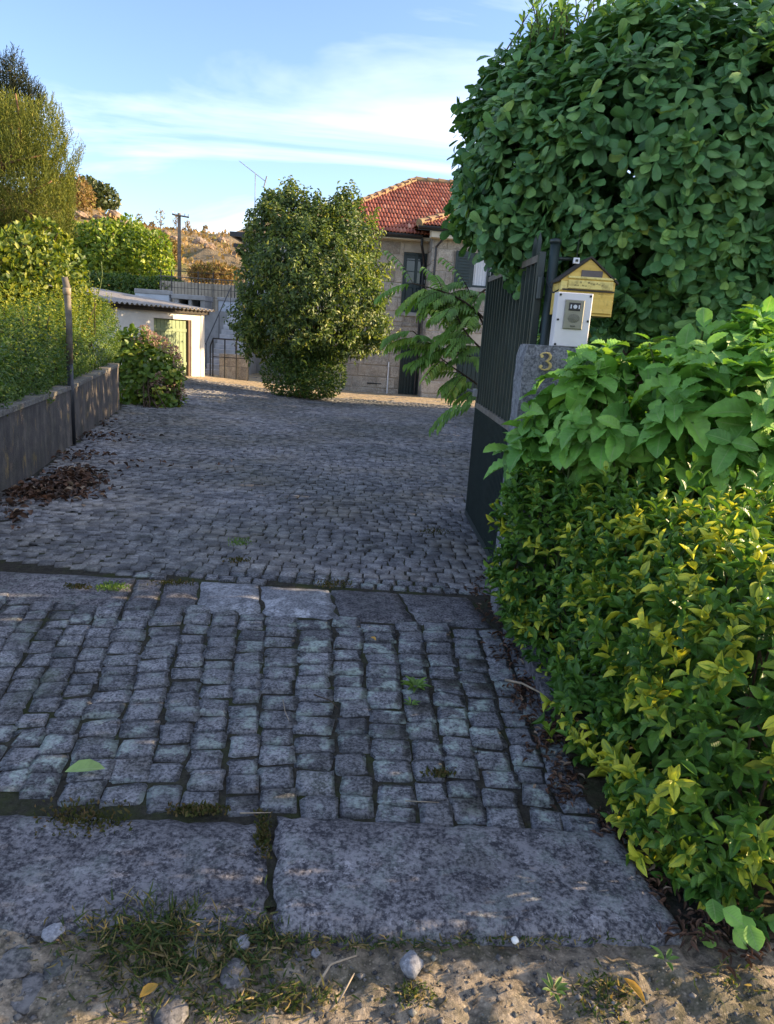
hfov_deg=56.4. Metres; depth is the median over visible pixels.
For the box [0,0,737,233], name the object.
sky
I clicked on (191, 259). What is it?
dry scrub
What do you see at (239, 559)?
moss tuft
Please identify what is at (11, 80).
dark conifer
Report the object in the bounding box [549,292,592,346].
intercom panel
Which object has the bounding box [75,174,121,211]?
oak tree
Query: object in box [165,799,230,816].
moss tuft
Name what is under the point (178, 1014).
stone
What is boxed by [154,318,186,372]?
door
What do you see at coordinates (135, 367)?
hydrangea
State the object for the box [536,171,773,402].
boundary hedge
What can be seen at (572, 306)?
camera window
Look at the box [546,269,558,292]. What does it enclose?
cable
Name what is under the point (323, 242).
fruit tree
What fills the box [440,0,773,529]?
evergreen shrub
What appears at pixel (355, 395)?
sandy strip
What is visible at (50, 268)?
viburnum shrub
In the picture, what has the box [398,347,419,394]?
door
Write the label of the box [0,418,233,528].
dead leaves
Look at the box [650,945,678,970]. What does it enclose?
weed
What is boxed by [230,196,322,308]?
tiled outbuilding
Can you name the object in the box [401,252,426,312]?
door
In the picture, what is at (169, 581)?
moss tuft
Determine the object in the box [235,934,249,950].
stone
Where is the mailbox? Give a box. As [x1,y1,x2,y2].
[550,256,618,346]
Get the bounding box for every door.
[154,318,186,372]
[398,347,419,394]
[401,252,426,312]
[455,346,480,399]
[591,294,612,314]
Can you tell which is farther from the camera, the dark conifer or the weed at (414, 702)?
the dark conifer
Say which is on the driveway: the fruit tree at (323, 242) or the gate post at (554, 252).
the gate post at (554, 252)
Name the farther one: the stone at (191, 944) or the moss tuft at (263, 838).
the moss tuft at (263, 838)
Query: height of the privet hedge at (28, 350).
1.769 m
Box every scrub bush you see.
[46,173,97,212]
[156,233,185,267]
[186,259,241,284]
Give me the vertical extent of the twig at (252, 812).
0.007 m
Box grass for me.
[17,875,767,1023]
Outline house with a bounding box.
[311,176,490,399]
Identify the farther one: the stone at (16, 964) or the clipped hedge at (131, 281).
the clipped hedge at (131, 281)
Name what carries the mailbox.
attached to the gate pillar
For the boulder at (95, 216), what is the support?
on the hill
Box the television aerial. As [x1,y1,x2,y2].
[239,161,266,211]
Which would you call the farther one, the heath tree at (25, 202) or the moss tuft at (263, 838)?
the heath tree at (25, 202)
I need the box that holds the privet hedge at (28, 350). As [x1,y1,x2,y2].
[0,274,121,415]
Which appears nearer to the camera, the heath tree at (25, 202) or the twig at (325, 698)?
the twig at (325, 698)
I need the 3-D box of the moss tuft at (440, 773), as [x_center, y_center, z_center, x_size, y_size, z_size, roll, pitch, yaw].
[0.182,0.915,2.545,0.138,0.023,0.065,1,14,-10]
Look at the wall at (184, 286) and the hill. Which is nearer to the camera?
the wall at (184, 286)
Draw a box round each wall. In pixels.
[0,363,119,498]
[134,288,172,301]
[159,275,242,311]
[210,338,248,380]
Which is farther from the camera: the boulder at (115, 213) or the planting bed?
the boulder at (115, 213)
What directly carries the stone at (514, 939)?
on the verge
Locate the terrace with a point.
(210, 318)
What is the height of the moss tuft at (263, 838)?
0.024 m
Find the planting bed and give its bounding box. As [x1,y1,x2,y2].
[541,484,773,945]
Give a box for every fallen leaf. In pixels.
[65,759,104,771]
[140,983,157,996]
[624,978,645,1003]
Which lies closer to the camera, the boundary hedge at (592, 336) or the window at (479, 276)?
the boundary hedge at (592, 336)
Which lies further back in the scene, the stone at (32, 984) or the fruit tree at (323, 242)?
the fruit tree at (323, 242)
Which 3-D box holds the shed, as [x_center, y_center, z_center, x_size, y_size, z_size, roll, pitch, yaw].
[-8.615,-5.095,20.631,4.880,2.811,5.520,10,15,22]
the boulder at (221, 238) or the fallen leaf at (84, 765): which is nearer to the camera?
the fallen leaf at (84, 765)
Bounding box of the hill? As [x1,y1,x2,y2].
[3,199,245,305]
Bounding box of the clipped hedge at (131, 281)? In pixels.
[61,269,183,294]
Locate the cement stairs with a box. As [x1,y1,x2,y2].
[204,287,256,374]
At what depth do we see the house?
24.21 m
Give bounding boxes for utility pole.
[172,211,188,278]
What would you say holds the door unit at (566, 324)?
in the intercom panel
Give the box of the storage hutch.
[171,294,212,308]
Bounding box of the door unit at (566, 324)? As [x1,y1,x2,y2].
[562,299,584,329]
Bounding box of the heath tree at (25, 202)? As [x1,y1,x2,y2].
[0,82,85,265]
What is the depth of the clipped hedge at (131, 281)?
29.44 m
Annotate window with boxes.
[471,253,490,287]
[569,302,581,310]
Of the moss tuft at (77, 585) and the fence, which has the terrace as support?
the fence
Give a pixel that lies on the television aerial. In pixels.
(255, 181)
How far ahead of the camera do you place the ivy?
1.87 m
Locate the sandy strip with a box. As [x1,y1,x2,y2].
[186,367,474,405]
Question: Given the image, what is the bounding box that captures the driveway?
[0,373,773,948]
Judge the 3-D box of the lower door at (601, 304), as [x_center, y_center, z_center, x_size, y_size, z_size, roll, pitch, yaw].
[1.170,-1.131,3.940,0.113,0.099,0.013,4,14,0]
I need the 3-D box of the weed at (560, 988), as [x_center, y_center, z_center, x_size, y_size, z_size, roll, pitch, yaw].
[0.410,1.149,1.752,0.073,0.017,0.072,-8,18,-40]
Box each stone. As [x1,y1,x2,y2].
[0,944,31,981]
[11,972,44,1014]
[41,923,65,942]
[43,956,73,980]
[151,995,188,1023]
[182,939,204,961]
[220,958,250,988]
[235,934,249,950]
[311,948,320,958]
[399,950,423,978]
[511,936,518,943]
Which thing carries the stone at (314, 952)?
on the verge
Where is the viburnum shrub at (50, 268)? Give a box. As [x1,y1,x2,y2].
[0,215,104,330]
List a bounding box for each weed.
[400,676,431,691]
[404,697,420,704]
[541,972,569,1004]
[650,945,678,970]
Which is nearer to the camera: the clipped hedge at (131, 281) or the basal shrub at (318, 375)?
the basal shrub at (318, 375)
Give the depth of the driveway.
2.98 m
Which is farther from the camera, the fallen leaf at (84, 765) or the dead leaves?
the dead leaves
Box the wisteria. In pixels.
[374,250,485,436]
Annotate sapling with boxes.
[154,208,164,227]
[174,216,177,229]
[184,220,191,229]
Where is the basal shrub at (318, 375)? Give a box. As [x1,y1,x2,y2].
[259,346,347,399]
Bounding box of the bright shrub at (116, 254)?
[48,212,176,286]
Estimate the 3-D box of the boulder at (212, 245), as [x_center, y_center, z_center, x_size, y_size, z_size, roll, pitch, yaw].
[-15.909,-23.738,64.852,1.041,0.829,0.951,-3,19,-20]
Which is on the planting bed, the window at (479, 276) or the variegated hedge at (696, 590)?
the variegated hedge at (696, 590)
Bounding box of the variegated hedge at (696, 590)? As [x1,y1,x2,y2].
[482,452,773,941]
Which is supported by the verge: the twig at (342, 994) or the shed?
the twig at (342, 994)
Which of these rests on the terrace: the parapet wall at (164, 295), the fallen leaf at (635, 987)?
the parapet wall at (164, 295)
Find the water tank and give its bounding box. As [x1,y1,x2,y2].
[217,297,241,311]
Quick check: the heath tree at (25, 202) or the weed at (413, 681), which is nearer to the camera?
the weed at (413, 681)
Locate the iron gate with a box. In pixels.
[464,232,545,566]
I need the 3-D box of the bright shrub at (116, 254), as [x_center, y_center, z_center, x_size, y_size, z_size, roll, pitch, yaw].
[-13.538,-12.625,35.267,6.670,3.927,4.176,4,14,0]
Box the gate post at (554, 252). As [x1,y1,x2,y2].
[539,238,561,345]
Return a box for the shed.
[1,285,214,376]
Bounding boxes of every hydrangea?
[106,323,188,408]
[483,295,773,648]
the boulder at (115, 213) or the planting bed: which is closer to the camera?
the planting bed
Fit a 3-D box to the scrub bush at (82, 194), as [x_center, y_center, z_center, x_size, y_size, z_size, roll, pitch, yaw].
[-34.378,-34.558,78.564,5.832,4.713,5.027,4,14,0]
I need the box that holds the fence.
[160,269,234,308]
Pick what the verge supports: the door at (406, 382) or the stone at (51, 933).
the stone at (51, 933)
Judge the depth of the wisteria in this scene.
7.10 m
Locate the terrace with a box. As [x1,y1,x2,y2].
[204,311,299,376]
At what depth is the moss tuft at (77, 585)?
4.06 m
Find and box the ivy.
[697,899,773,950]
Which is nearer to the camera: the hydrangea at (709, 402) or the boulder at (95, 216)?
the hydrangea at (709, 402)
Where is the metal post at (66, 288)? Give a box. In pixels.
[62,277,75,443]
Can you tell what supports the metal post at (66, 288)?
on the driveway
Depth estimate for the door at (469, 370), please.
24.21 m
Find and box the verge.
[0,907,773,1023]
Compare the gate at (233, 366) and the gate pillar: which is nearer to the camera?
the gate pillar
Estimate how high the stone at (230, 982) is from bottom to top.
0.016 m
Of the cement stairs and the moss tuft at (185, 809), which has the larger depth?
the cement stairs
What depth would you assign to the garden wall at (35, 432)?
7.68 m
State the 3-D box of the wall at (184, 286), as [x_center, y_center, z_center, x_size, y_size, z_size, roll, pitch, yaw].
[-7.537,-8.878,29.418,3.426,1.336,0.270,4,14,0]
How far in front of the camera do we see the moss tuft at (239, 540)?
5.17 m
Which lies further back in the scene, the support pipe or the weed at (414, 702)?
the support pipe
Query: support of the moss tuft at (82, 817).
on the driveway
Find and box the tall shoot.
[95,262,104,304]
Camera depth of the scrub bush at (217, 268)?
41.34 m
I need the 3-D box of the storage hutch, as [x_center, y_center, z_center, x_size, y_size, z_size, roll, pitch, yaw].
[-7.235,-7.681,26.809,1.275,0.687,1.100,4,14,0]
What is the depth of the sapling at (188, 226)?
83.79 m
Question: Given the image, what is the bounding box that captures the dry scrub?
[1,191,239,288]
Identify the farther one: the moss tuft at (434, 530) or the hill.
the hill
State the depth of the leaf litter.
2.40 m
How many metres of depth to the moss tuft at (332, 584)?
4.38 m
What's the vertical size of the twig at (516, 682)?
0.029 m
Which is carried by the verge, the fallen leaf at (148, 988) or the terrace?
the fallen leaf at (148, 988)
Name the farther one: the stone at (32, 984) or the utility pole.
the utility pole
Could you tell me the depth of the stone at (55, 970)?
1.73 m
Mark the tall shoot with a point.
(101, 279)
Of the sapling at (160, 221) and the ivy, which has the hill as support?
the sapling at (160, 221)
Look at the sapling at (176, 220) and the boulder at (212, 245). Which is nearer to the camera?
the boulder at (212, 245)
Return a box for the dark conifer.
[0,41,49,308]
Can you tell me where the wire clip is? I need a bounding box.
[573,205,582,263]
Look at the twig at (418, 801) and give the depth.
2.38 m
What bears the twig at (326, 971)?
on the verge
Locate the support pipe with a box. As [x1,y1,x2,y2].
[539,257,577,332]
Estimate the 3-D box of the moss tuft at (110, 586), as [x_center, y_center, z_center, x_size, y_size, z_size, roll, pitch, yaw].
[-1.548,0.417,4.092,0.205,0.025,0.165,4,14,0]
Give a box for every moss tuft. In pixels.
[33,796,133,837]
[63,582,91,588]
[95,580,129,591]
[147,579,194,585]
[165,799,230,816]
[222,555,250,562]
[228,537,251,545]
[253,807,272,858]
[314,577,352,588]
[418,525,449,535]
[419,766,455,777]
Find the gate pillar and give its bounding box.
[490,344,582,618]
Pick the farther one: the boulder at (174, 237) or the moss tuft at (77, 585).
the boulder at (174, 237)
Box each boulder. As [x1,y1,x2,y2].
[70,210,87,218]
[91,214,105,218]
[107,210,120,218]
[170,235,177,241]
[193,237,206,244]
[204,243,215,249]
[218,236,229,242]
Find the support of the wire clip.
attached to the mailbox
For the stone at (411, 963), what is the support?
on the verge
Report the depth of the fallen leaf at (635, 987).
1.74 m
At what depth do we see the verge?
1.75 m
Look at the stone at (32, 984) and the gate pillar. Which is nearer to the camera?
the stone at (32, 984)
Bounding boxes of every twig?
[240,812,270,813]
[313,694,337,708]
[315,955,356,987]
[337,973,354,1002]
[405,800,438,802]
[505,679,554,708]
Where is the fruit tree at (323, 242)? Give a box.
[220,175,400,394]
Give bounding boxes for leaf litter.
[464,575,773,978]

